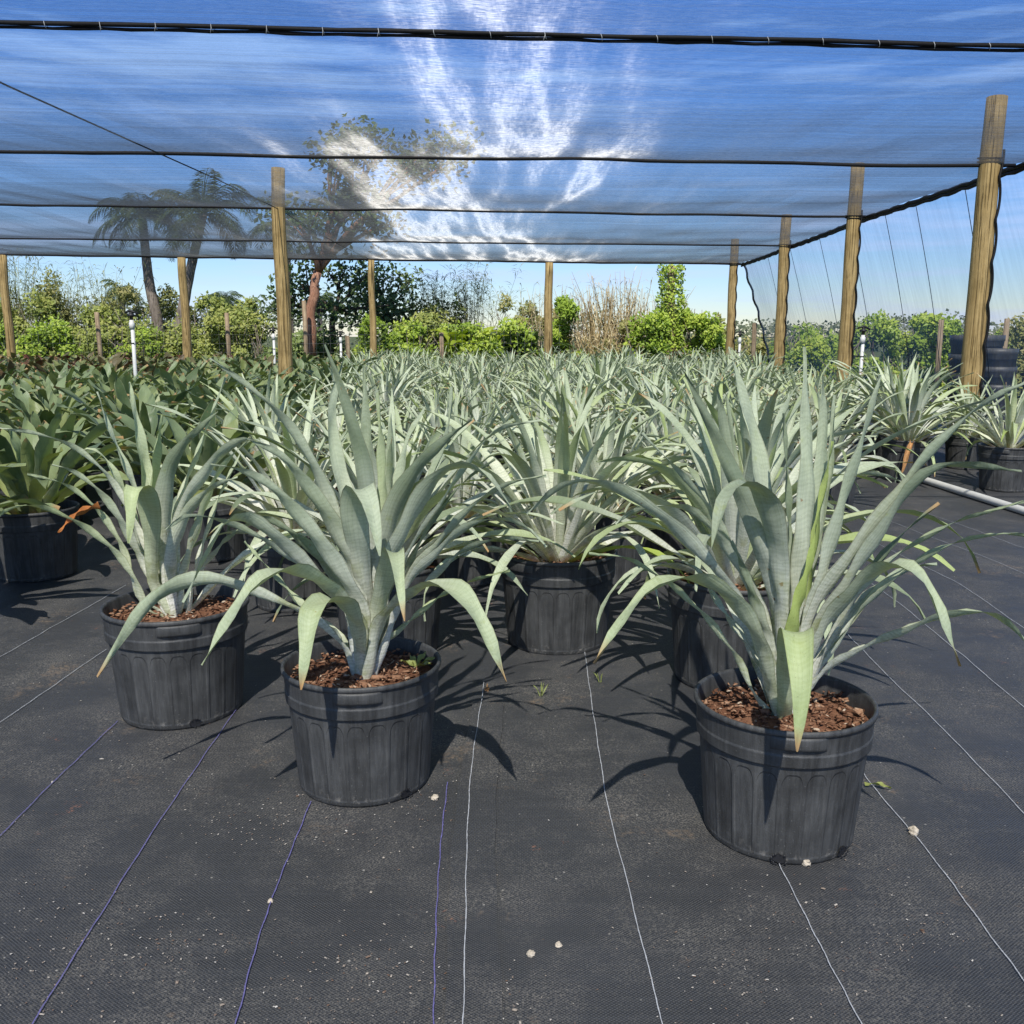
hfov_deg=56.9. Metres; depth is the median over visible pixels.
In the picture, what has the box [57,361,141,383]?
potted bromeliad
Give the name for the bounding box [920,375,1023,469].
potted bromeliad
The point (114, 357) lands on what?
potted bromeliad
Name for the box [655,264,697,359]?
vine wrapped trunk
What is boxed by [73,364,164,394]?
potted bromeliad
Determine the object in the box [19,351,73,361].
potted bromeliad
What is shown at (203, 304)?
vine shrub
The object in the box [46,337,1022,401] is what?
ground
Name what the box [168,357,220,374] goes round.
potted bromeliad
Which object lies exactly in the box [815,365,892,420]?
potted bromeliad
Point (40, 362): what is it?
potted bromeliad
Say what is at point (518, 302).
reed clump
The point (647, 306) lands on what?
reed clump
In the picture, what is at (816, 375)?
potted bromeliad
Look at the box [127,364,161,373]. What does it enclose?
potted bromeliad
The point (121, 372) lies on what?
potted bromeliad
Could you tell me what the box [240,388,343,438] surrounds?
potted bromeliad
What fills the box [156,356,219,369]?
potted bromeliad
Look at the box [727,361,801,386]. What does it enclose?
potted bromeliad
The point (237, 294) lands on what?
palm tree
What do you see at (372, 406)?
potted bromeliad
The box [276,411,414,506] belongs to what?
potted bromeliad
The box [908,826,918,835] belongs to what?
pebble
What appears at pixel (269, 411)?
potted bromeliad
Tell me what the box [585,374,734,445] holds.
potted bromeliad
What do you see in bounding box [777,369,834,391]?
potted bromeliad
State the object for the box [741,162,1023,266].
support cable
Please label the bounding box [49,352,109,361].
potted bromeliad
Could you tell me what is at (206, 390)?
potted bromeliad
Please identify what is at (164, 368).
potted bromeliad
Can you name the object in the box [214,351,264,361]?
potted bromeliad
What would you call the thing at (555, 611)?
potted bromeliad
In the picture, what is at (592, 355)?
potted bromeliad
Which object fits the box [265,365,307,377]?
potted bromeliad
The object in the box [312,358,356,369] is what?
potted bromeliad
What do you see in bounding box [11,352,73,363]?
potted bromeliad
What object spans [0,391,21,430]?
potted bromeliad
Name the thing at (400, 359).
potted bromeliad
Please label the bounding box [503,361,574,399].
potted bromeliad
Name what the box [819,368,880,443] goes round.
potted bromeliad
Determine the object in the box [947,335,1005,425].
pot stack
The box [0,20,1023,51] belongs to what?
support cable
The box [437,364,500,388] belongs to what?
potted bromeliad
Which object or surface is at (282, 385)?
potted bromeliad
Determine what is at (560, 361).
potted bromeliad
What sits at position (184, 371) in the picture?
potted bromeliad
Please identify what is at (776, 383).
potted bromeliad
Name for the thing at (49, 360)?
potted bromeliad
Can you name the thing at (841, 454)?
potted bromeliad
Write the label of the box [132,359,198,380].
potted bromeliad
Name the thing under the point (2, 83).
support cable
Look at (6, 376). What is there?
potted bromeliad
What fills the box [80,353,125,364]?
potted bromeliad
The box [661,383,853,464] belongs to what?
potted bromeliad
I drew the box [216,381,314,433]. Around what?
potted bromeliad
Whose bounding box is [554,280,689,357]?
reed clump
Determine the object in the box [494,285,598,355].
reed clump
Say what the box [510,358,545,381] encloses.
potted bromeliad
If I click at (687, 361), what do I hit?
potted bromeliad
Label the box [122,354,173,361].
potted bromeliad
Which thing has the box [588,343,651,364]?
potted bromeliad
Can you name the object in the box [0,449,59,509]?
potted bromeliad
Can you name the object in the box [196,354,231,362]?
potted bromeliad
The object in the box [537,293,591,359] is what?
vine shrub
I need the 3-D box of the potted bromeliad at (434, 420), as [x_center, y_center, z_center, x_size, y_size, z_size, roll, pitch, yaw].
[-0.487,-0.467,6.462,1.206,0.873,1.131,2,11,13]
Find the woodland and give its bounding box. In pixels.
[13,294,1015,348]
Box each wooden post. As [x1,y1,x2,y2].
[0,255,15,357]
[177,257,191,357]
[271,167,292,378]
[368,260,376,356]
[544,262,552,357]
[725,263,738,354]
[773,245,790,373]
[836,186,862,383]
[957,95,1007,423]
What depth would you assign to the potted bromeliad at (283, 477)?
4.00 m
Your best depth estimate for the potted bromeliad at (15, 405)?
7.69 m
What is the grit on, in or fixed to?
on the ground fabric
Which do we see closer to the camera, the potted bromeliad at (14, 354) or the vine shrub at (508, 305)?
the potted bromeliad at (14, 354)
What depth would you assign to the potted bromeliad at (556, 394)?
8.40 m
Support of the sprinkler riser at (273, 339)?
on the ground fabric
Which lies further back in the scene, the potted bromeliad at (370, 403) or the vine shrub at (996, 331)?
the vine shrub at (996, 331)
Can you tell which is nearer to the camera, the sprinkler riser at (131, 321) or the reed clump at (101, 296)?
the sprinkler riser at (131, 321)
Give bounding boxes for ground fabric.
[0,397,1023,1023]
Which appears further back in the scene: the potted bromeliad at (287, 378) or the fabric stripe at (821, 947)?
the potted bromeliad at (287, 378)
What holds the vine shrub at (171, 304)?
on the ground
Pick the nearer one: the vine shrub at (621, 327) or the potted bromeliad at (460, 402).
the potted bromeliad at (460, 402)
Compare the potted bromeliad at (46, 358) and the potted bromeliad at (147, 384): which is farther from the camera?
the potted bromeliad at (46, 358)
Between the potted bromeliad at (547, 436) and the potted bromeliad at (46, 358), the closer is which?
the potted bromeliad at (547, 436)
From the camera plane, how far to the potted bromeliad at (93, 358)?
15.88 m
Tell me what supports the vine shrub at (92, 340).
on the ground
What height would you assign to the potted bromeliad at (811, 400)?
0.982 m
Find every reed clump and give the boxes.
[0,256,64,354]
[9,260,98,353]
[25,256,170,352]
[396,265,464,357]
[404,262,524,337]
[486,282,553,325]
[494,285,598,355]
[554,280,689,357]
[567,319,639,358]
[570,266,695,351]
[576,307,683,359]
[616,287,660,353]
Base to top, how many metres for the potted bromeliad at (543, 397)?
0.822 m
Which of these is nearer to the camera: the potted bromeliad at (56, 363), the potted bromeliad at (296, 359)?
the potted bromeliad at (56, 363)
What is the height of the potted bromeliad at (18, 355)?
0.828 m
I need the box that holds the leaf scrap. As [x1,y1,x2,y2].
[864,782,890,788]
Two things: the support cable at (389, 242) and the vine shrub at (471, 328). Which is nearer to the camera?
the support cable at (389, 242)
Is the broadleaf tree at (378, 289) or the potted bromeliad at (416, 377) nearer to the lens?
the potted bromeliad at (416, 377)
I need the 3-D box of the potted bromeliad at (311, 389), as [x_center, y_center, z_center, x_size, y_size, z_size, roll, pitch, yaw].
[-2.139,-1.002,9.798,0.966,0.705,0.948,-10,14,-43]
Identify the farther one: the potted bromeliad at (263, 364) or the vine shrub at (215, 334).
the vine shrub at (215, 334)
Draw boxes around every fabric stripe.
[0,650,104,721]
[3,725,112,832]
[5,587,121,653]
[32,709,236,1023]
[235,801,310,1023]
[433,782,447,1023]
[462,683,483,1023]
[584,652,662,1023]
[779,863,862,1023]
[847,633,1023,812]
[864,774,1023,980]
[884,592,1023,706]
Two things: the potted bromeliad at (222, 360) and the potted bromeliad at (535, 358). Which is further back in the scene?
the potted bromeliad at (535, 358)
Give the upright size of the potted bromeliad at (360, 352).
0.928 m
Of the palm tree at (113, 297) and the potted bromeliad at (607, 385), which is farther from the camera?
the palm tree at (113, 297)
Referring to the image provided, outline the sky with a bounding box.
[0,0,1023,336]
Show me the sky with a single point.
(655, 75)
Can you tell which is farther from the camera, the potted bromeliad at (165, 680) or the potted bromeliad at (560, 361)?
the potted bromeliad at (560, 361)
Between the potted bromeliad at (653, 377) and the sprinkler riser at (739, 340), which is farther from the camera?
the sprinkler riser at (739, 340)
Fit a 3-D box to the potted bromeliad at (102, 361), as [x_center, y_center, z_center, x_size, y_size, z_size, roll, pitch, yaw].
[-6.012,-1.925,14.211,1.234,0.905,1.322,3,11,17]
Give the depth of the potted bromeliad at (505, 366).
14.12 m
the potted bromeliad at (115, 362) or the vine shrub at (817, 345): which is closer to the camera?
the potted bromeliad at (115, 362)
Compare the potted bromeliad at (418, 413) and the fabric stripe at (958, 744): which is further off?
the potted bromeliad at (418, 413)
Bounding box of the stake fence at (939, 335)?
[751,318,1009,396]
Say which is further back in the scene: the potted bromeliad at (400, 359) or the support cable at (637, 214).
the potted bromeliad at (400, 359)
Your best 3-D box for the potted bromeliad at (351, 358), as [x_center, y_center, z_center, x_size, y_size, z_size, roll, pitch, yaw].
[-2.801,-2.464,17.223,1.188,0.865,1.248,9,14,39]
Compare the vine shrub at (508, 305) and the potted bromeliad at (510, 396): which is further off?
the vine shrub at (508, 305)
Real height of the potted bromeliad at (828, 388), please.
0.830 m
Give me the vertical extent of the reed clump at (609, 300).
2.902 m
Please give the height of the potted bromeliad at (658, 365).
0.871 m
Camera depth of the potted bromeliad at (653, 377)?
10.43 m
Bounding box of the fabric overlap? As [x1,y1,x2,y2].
[445,701,503,1023]
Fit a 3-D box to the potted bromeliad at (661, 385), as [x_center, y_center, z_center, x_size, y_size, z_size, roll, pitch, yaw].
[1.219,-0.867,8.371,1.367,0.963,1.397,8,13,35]
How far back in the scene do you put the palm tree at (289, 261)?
26.30 m
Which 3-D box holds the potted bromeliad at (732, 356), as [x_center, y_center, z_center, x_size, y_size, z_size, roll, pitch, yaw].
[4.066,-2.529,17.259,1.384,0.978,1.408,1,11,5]
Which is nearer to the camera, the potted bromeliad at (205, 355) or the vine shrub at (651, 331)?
the potted bromeliad at (205, 355)
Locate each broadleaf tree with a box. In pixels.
[243,260,417,344]
[256,113,474,358]
[333,260,449,346]
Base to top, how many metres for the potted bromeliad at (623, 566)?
0.920 m
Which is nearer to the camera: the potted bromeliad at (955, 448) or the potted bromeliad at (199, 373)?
the potted bromeliad at (955, 448)
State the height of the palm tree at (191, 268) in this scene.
4.957 m
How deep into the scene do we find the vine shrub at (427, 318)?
23.43 m
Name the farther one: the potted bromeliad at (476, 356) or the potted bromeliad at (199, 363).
the potted bromeliad at (476, 356)
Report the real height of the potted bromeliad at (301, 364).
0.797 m
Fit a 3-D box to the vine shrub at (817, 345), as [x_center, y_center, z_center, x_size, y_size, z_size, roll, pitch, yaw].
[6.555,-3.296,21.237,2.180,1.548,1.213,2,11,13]
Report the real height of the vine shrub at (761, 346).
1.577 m
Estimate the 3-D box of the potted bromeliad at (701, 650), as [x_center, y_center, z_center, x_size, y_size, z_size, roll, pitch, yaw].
[0.732,0.063,3.206,1.460,1.023,1.564,9,14,41]
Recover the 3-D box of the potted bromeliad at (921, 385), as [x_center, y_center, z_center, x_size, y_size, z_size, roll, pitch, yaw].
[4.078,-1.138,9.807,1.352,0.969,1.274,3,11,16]
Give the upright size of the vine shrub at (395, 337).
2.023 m
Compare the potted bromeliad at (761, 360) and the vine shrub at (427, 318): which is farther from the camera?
the vine shrub at (427, 318)
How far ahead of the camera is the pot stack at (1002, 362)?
10.32 m
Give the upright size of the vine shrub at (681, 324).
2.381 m
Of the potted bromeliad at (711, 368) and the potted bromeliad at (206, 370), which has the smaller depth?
the potted bromeliad at (711, 368)
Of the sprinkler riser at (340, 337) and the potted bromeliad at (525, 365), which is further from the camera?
the sprinkler riser at (340, 337)
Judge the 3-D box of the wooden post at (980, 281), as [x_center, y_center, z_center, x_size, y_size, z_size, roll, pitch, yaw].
[4.188,-1.972,8.482,0.216,3.298,0.218,0,11,0]
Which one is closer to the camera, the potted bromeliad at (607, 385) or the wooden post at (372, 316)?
the potted bromeliad at (607, 385)
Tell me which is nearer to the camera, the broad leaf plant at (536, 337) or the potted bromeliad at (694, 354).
the potted bromeliad at (694, 354)
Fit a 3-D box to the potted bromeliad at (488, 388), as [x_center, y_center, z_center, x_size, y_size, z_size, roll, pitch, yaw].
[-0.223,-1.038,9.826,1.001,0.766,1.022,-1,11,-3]
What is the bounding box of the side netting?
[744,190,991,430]
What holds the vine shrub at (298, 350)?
on the ground
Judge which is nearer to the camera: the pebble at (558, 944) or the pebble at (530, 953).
the pebble at (530, 953)
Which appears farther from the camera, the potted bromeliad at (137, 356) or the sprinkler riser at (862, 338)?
the potted bromeliad at (137, 356)
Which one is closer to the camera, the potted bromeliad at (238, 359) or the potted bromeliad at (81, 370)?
the potted bromeliad at (81, 370)
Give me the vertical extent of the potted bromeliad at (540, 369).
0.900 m
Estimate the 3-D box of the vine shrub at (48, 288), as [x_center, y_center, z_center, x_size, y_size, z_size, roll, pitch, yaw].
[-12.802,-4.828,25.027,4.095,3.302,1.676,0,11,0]
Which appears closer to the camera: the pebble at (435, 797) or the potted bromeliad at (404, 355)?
the pebble at (435, 797)
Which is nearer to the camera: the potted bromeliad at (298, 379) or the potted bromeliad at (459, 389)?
the potted bromeliad at (459, 389)
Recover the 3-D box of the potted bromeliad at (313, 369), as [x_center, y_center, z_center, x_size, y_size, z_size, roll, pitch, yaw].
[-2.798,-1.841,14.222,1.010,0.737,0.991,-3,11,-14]
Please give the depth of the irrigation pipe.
6.78 m
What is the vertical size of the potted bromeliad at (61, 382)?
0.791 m
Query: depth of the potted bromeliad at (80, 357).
18.16 m
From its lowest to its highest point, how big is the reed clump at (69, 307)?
3.097 m
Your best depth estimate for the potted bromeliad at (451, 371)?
12.64 m
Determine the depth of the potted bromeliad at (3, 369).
13.33 m
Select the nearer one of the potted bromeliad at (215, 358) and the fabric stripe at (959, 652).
the fabric stripe at (959, 652)
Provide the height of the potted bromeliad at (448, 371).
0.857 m
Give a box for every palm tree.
[100,207,164,348]
[100,279,144,349]
[167,172,256,356]
[202,291,242,307]
[202,296,230,352]
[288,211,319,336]
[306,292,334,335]
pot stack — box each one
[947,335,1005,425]
[980,348,1018,434]
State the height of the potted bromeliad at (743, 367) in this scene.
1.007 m
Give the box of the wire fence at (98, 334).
[0,301,562,362]
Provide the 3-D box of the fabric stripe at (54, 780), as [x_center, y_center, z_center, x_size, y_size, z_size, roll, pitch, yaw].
[-1.206,0.720,2.449,0.013,0.004,0.904,0,11,-1]
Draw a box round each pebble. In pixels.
[431,794,438,800]
[526,950,534,957]
[555,941,562,947]
[802,860,810,866]
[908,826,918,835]
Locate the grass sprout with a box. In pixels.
[533,681,547,695]
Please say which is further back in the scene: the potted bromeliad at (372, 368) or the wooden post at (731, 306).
the wooden post at (731, 306)
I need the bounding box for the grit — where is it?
[0,616,1017,1023]
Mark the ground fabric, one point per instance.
(88, 819)
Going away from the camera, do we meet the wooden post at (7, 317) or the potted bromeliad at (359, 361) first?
the potted bromeliad at (359, 361)
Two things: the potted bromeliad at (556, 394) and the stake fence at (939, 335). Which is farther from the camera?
the stake fence at (939, 335)
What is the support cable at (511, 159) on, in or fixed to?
attached to the wooden post at (980, 281)
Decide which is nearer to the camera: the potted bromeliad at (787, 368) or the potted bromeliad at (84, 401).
the potted bromeliad at (84, 401)
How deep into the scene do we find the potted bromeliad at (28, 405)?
6.51 m
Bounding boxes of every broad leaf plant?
[429,329,510,356]
[444,326,507,353]
[491,328,543,360]
[507,331,577,355]
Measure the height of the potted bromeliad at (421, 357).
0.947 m
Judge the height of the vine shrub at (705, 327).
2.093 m
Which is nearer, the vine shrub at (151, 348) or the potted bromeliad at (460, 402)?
the potted bromeliad at (460, 402)
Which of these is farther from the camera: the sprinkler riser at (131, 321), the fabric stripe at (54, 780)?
the sprinkler riser at (131, 321)
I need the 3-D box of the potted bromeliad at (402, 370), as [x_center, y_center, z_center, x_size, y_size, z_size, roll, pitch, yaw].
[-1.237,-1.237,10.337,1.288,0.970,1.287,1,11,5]
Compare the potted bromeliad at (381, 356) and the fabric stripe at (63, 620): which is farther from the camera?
the potted bromeliad at (381, 356)
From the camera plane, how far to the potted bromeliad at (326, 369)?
13.21 m
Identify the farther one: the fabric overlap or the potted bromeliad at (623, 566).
the potted bromeliad at (623, 566)
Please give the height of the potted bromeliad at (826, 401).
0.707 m
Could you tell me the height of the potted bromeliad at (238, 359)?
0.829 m
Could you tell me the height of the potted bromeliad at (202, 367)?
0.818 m
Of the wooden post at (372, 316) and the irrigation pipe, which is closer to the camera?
the irrigation pipe
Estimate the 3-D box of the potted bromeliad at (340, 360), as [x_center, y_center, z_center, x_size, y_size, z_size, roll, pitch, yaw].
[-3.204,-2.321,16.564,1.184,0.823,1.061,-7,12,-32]
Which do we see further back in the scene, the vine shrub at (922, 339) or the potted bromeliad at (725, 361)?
the vine shrub at (922, 339)
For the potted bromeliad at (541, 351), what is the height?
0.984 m
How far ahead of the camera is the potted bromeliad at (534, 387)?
10.30 m
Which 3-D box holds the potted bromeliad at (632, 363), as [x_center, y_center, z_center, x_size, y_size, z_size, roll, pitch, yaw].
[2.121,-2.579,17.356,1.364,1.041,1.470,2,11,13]
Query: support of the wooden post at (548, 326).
on the ground
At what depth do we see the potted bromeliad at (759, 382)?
8.89 m
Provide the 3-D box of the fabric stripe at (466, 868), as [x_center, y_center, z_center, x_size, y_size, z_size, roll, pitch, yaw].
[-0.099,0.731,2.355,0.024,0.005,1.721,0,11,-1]
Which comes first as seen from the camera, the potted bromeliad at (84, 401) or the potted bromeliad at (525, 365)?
the potted bromeliad at (84, 401)
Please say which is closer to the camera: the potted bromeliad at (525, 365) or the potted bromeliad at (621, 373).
the potted bromeliad at (621, 373)
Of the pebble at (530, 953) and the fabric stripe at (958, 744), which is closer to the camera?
the pebble at (530, 953)
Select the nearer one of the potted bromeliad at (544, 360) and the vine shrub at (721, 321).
the potted bromeliad at (544, 360)
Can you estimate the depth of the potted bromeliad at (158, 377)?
10.58 m
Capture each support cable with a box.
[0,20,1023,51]
[0,81,370,259]
[0,151,1015,167]
[0,204,865,217]
[0,238,778,246]
[0,254,740,264]
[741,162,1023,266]
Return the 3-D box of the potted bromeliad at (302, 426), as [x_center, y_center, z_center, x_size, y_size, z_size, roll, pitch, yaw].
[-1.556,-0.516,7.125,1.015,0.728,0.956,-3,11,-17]
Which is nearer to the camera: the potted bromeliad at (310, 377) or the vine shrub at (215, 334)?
the potted bromeliad at (310, 377)
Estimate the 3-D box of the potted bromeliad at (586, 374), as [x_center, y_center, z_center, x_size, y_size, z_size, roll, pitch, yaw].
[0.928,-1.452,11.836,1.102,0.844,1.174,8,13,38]
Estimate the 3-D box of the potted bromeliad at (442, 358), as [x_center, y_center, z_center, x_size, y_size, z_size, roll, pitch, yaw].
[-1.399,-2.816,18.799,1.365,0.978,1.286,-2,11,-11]
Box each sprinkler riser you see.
[124,310,138,377]
[269,327,276,364]
[336,331,344,362]
[736,331,744,355]
[856,325,870,415]
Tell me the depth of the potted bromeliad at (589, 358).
17.27 m
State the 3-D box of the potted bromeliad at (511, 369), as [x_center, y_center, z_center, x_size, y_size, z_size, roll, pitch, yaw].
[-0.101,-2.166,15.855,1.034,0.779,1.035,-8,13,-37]
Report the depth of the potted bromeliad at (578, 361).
14.72 m
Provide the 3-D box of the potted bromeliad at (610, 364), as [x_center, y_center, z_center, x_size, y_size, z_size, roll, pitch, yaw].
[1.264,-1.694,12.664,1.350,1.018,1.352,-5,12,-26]
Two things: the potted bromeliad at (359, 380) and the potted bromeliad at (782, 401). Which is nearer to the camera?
the potted bromeliad at (782, 401)
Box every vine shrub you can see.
[0,267,106,357]
[0,288,74,356]
[0,314,82,359]
[68,303,155,355]
[69,312,213,358]
[75,282,223,353]
[107,326,166,359]
[158,290,272,357]
[193,303,277,358]
[195,296,267,358]
[258,324,350,361]
[345,312,437,358]
[391,310,453,364]
[404,292,475,355]
[432,320,509,365]
[495,292,572,357]
[496,316,543,361]
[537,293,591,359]
[584,319,641,357]
[622,307,676,360]
[642,301,726,353]
[659,300,691,361]
[675,307,725,362]
[725,334,771,361]
[762,321,838,379]
[765,331,830,384]
[819,308,922,393]
[887,311,963,394]
[940,329,1020,386]
[997,312,1023,395]
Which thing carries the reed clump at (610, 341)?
on the ground
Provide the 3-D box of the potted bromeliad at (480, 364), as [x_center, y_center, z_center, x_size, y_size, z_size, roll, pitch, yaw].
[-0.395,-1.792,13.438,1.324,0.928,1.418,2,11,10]
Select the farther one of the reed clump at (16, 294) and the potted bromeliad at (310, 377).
the reed clump at (16, 294)
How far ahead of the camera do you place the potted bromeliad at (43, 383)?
9.78 m
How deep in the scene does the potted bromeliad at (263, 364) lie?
14.81 m
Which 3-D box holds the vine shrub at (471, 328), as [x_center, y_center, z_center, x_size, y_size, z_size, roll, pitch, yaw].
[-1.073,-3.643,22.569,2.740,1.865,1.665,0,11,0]
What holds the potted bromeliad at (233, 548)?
on the ground fabric
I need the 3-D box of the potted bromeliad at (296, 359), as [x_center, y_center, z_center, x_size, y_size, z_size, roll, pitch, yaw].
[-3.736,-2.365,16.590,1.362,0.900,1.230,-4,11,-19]
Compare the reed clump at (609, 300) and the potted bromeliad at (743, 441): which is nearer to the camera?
the potted bromeliad at (743, 441)
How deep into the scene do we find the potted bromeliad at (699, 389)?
7.81 m
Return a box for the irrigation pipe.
[922,477,1023,514]
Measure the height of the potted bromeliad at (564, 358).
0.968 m
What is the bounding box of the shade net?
[0,0,1023,262]
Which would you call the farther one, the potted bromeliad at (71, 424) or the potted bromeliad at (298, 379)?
the potted bromeliad at (298, 379)
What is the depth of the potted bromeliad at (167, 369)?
12.72 m
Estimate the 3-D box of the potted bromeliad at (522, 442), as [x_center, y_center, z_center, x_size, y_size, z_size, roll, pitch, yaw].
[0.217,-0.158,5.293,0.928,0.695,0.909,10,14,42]
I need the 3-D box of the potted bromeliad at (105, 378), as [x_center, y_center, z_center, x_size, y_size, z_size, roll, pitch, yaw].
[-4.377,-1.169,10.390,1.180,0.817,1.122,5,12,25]
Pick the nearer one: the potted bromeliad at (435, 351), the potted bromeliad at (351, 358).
the potted bromeliad at (351, 358)
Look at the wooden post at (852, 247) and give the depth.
12.32 m
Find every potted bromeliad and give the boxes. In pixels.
[0,353,19,378]
[0,353,30,362]
[0,355,48,372]
[0,357,38,379]
[0,377,327,730]
[0,378,37,427]
[0,378,101,422]
[0,381,112,468]
[0,386,116,491]
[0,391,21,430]
[0,392,99,426]
[0,412,146,582]
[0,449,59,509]
[1,361,54,375]
[1,375,42,412]
[1,411,126,521]
[2,375,81,419]
[3,352,49,360]
[3,366,108,394]
[4,366,27,385]
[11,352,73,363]
[14,362,90,385]
[14,364,88,378]
[17,353,60,364]
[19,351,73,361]
[24,361,103,375]
[31,359,101,381]
[34,357,90,370]
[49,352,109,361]
[52,354,99,365]
[53,378,210,467]
[53,393,217,527]
[55,372,168,464]
[57,356,142,371]
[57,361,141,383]
[58,351,94,363]
[60,360,151,378]
[62,379,207,438]
[65,386,173,473]
[66,369,160,392]
[70,354,84,361]
[70,355,132,374]
[73,352,126,363]
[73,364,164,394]
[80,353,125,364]
[83,354,132,373]
[88,398,333,562]
[97,344,546,806]
[97,380,151,396]
[120,352,174,361]
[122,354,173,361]
[124,353,170,368]
[124,361,173,377]
[125,356,166,370]
[125,358,189,371]
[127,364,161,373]
[127,371,262,403]
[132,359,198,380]
[134,366,230,393]
[134,379,187,393]
[135,374,215,389]
[138,365,190,376]
[146,384,472,612]
[149,367,376,509]
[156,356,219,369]
[158,352,203,363]
[159,380,258,446]
[162,388,305,485]
[167,361,238,377]
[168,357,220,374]
[170,383,289,438]
[174,352,222,359]
[176,360,220,375]
[177,363,263,386]
[178,366,218,383]
[188,354,232,361]
[195,354,243,365]
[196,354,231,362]
[203,358,239,368]
[204,357,270,378]
[207,389,574,648]
[209,368,276,391]
[209,382,270,394]
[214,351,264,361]
[216,353,248,361]
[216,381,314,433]
[227,354,294,368]
[228,357,277,366]
[238,364,299,388]
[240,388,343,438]
[242,378,419,481]
[243,369,314,394]
[258,376,329,401]
[261,361,297,376]
[263,380,337,414]
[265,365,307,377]
[267,368,318,382]
[273,352,328,368]
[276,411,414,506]
[281,397,356,454]
[282,362,386,409]
[282,369,355,406]
[293,357,378,395]
[293,364,320,374]
[293,371,331,384]
[294,359,328,371]
[300,365,345,375]
[300,388,402,438]
[305,385,404,433]
[306,356,352,366]
[307,362,448,451]
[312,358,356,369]
[320,349,396,383]
[322,379,414,409]
[326,403,489,548]
[327,365,391,397]
[335,351,392,367]
[339,354,383,365]
[341,357,440,417]
[344,350,395,362]
[344,361,408,388]
[344,389,581,587]
[349,355,452,415]
[354,346,404,365]
[369,394,430,456]
[370,347,438,375]
[371,381,512,479]
[371,389,463,438]
[379,344,434,359]
[380,379,516,434]
[385,357,427,375]
[385,373,710,654]
[392,373,485,423]
[393,366,442,401]
[397,348,442,369]
[400,355,441,375]
[405,354,472,386]
[407,363,489,402]
[407,403,521,503]
[408,371,512,420]
[411,387,537,478]
[414,347,443,362]
[414,357,473,379]
[419,361,487,385]
[420,346,464,366]
[422,359,528,413]
[435,350,499,371]
[436,353,517,386]
[437,351,499,384]
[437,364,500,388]
[445,348,497,365]
[452,360,542,400]
[453,375,530,433]
[459,390,534,448]
[462,355,535,385]
[466,373,572,416]
[472,376,602,452]
[472,392,619,470]
[476,353,515,368]
[479,349,531,371]
[481,424,640,517]
[482,377,984,687]
[483,365,572,403]
[485,388,702,585]
[487,345,535,368]
[490,368,654,462]
[492,362,519,378]
[496,368,535,392]
[501,367,612,416]
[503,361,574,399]
[503,400,663,491]
[506,365,584,409]
[509,355,615,394]
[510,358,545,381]
[514,349,582,383]
[514,351,557,370]
[515,356,580,388]
[522,345,577,367]
[522,353,569,372]
[526,347,1023,864]
[527,344,607,378]
[543,348,594,368]
[545,362,618,414]
[549,362,645,437]
[550,353,655,407]
[552,348,605,364]
[554,347,648,383]
[560,378,674,455]
[567,348,625,367]
[572,364,648,396]
[574,359,724,433]
[576,393,779,555]
[582,349,669,386]
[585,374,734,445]
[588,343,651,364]
[591,399,686,501]
[598,343,663,367]
[600,347,680,379]
[606,365,667,393]
[615,377,827,488]
[618,350,658,363]
[619,363,698,404]
[622,357,771,424]
[622,361,678,385]
[624,385,900,574]
[641,352,677,374]
[645,355,685,375]
[646,347,695,368]
[656,357,701,380]
[658,363,716,390]
[659,351,765,399]
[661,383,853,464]
[664,345,720,364]
[666,354,717,372]
[667,367,697,385]
[675,363,813,414]
[679,393,904,487]
[681,348,726,365]
[687,354,720,372]
[690,360,784,408]
[691,344,752,366]
[691,355,770,387]
[692,347,752,369]
[702,347,767,369]
[705,384,839,438]
[706,374,778,401]
[714,349,802,395]
[717,360,817,409]
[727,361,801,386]
[728,348,793,372]
[743,357,877,447]
[749,377,934,509]
[760,391,826,429]
[764,360,812,383]
[764,386,856,429]
[765,382,795,400]
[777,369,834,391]
[781,369,866,443]
[792,364,837,388]
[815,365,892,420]
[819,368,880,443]
[825,351,1004,469]
[826,351,958,455]
[837,362,1002,482]
[844,356,959,435]
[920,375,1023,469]
[924,371,1023,492]
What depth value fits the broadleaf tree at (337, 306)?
23.62 m
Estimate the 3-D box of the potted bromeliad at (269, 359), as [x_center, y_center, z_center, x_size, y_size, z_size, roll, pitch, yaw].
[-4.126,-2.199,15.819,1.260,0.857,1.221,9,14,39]
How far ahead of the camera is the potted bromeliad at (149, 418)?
5.76 m
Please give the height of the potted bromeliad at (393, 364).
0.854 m
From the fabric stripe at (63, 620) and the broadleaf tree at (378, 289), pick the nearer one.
the fabric stripe at (63, 620)
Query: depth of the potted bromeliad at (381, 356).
18.06 m
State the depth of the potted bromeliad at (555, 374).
11.03 m
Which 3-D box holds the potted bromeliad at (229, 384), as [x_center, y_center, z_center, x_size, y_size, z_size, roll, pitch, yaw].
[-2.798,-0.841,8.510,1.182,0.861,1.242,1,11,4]
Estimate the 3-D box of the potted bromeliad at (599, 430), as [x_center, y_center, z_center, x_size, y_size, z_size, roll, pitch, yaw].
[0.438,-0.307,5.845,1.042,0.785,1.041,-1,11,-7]
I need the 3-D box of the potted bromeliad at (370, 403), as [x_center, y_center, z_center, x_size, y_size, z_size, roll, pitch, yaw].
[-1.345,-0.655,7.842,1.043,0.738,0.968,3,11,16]
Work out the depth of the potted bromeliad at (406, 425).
7.24 m
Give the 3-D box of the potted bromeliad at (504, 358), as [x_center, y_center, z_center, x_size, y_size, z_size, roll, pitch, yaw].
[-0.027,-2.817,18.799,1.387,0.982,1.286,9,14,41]
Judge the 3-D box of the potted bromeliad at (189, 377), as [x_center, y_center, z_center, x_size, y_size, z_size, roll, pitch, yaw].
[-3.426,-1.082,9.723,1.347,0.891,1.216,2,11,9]

